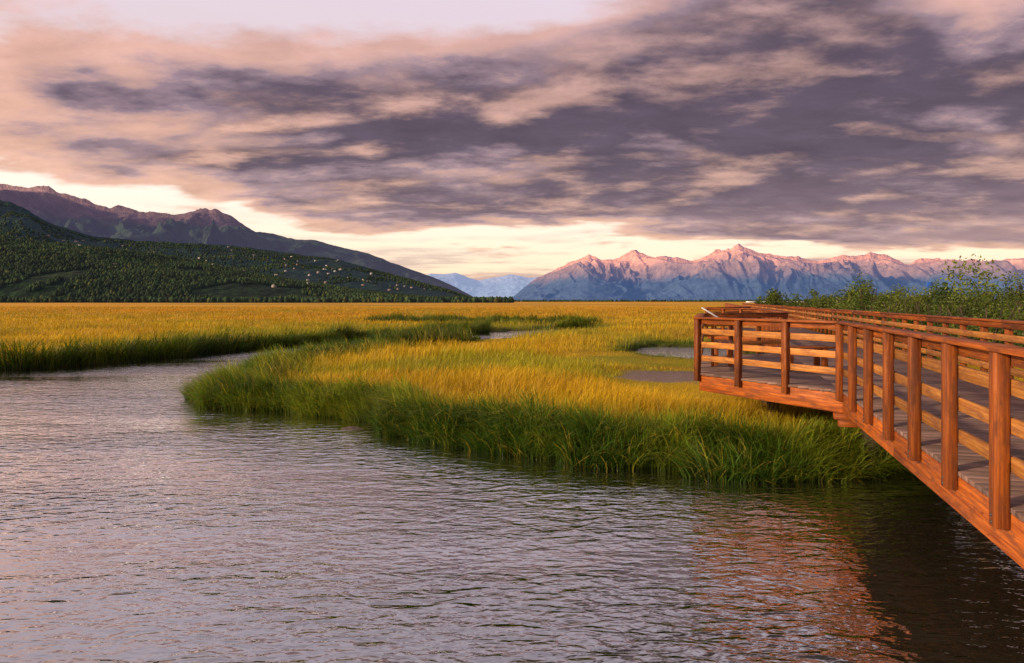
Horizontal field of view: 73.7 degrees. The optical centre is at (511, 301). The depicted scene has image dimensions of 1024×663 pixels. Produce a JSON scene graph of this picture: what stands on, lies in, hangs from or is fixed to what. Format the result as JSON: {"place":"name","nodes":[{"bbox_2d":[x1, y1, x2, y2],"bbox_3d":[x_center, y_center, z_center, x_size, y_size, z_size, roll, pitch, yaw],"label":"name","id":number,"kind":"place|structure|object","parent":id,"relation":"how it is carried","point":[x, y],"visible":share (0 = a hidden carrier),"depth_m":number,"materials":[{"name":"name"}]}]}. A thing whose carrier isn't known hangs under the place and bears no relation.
{"place":"outdoors","nodes":[
{"label":"outdoors","id":0,"kind":"place"},
{"bbox_2d":[0,240,321,302],"bbox_3d":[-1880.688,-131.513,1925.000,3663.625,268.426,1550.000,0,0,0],"label":"forested foothill","id":1,"kind":"structure","parent":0,"point":[232,289],"depth_m":1256.16,"materials":[{"name":"green plant"}]},
{"bbox_2d":[0,200,459,296],"bbox_3d":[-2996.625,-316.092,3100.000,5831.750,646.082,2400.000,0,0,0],"label":"forested mountain","id":2,"kind":"structure","parent":0,"point":[290,272],"depth_m":2685.01,"materials":[{"name":"green plant"}]},
{"bbox_2d":[46,228,425,289],"bbox_3d":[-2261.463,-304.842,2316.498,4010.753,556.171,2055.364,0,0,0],"label":"hillside houses","id":3,"kind":"structure","parent":2,"relation":"on","point":[274,285],"depth_m":2554.45,"materials":[{"name":"paint"}]},
{"bbox_2d":[0,184,472,296],"bbox_3d":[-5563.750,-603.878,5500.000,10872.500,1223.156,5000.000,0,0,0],"label":"alpine mountain","id":4,"kind":"structure","parent":0,"point":[49,204],"depth_m":4345.76,"materials":[{"name":"stone"}]},
{"bbox_2d":[428,273,540,297],"bbox_3d":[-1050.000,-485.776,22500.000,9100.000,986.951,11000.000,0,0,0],"label":"hazy mountain range","id":5,"kind":"structure","parent":0,"point":[511,285],"depth_m":21137.18,"materials":[{"name":"blue stone"}]},
{"bbox_2d":[0,301,1023,477],"bbox_3d":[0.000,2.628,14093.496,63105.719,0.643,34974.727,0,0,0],"label":"marsh ground","id":6,"kind":"structure","parent":0,"point":[668,377],"depth_m":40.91,"materials":[{"name":"yellow plant"}]},
{"bbox_2d":[0,203,809,302],"bbox_3d":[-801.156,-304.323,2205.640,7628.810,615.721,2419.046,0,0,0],"label":"hillside forest","id":7,"kind":"object","parent":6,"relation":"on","point":[142,277],"visible":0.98,"depth_m":1459.37,"materials":[{"name":"green plant"}]},
{"bbox_2d":[0,310,913,484],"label":"bank sedge","id":8,"kind":"object","parent":6,"relation":"on","point":[814,456],"visible":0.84,"depth_m":12.99,"materials":[{"name":"green plant"}]},
{"bbox_2d":[755,253,1023,366],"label":"willow shrubs","id":9,"kind":"object","parent":6,"relation":"on","point":[983,300],"visible":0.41,"depth_m":37.97,"materials":[{"name":"green plant"}]},
{"bbox_2d":[775,284,1023,367],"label":"shrub stems","id":10,"kind":"object","parent":6,"relation":"on","point":[917,306],"visible":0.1,"depth_m":33.83,"materials":[{"name":"brown wood"}]},
{"bbox_2d":[934,282,951,306],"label":"young spruce","id":11,"kind":"object","parent":6,"relation":"on","point":[945,292],"visible":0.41,"depth_m":49.91,"materials":[{"name":"green plant"}]},
{"bbox_2d":[0,329,1023,662],"bbox_3d":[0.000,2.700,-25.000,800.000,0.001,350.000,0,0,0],"label":"water","id":12,"kind":"structure","parent":0,"point":[142,519],"depth_m":7.33,"materials":[{"name":"grey liquid"}]},
{"bbox_2d":[693,303,1023,568],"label":"boardwalk","id":13,"kind":"structure","parent":12,"relation":"in","point":[948,429],"depth_m":8.18,"materials":[{"name":"brown wood"}]},
{"bbox_2d":[701,307,717,366],"bbox_3d":[4.159,0.741,14.147,0.451,1.239,0.600,0,0,16],"label":"interpretive sign","id":14,"kind":"object","parent":13,"relation":"on","point":[712,349],"visible":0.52,"depth_m":13.91,"materials":[{"name":"grey"}]},
{"bbox_2d":[714,339,732,365],"bbox_3d":[4.586,1.110,14.855,0.390,0.458,1.800,0,0,16],"label":"wooden bench","id":15,"kind":"object","parent":13,"relation":"on","point":[729,353],"visible":0.45,"depth_m":14.18,"materials":[{"name":"brown wood"}]},
{"bbox_2d":[772,345,834,370],"bbox_3d":[5.714,1.110,13.376,1.100,0.458,0.390,0,0,-6],"label":"wooden bench","id":16,"kind":"object","parent":13,"relation":"on","point":[824,361],"visible":0.51,"depth_m":13.26,"materials":[{"name":"brown wood"}]},
{"bbox_2d":[0,0,1023,279],"label":"sky","id":17,"kind":"structure","parent":0,"point":[474,139],"materials":[{"name":"grey"}]},
{"bbox_2d":[513,244,1023,300],"bbox_3d":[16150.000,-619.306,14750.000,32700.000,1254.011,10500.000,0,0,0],"label":"mountain range","id":18,"kind":"structure","parent":0,"point":[738,272],"depth_m":10862.83,"materials":[{"name":"stone"}]}
]}

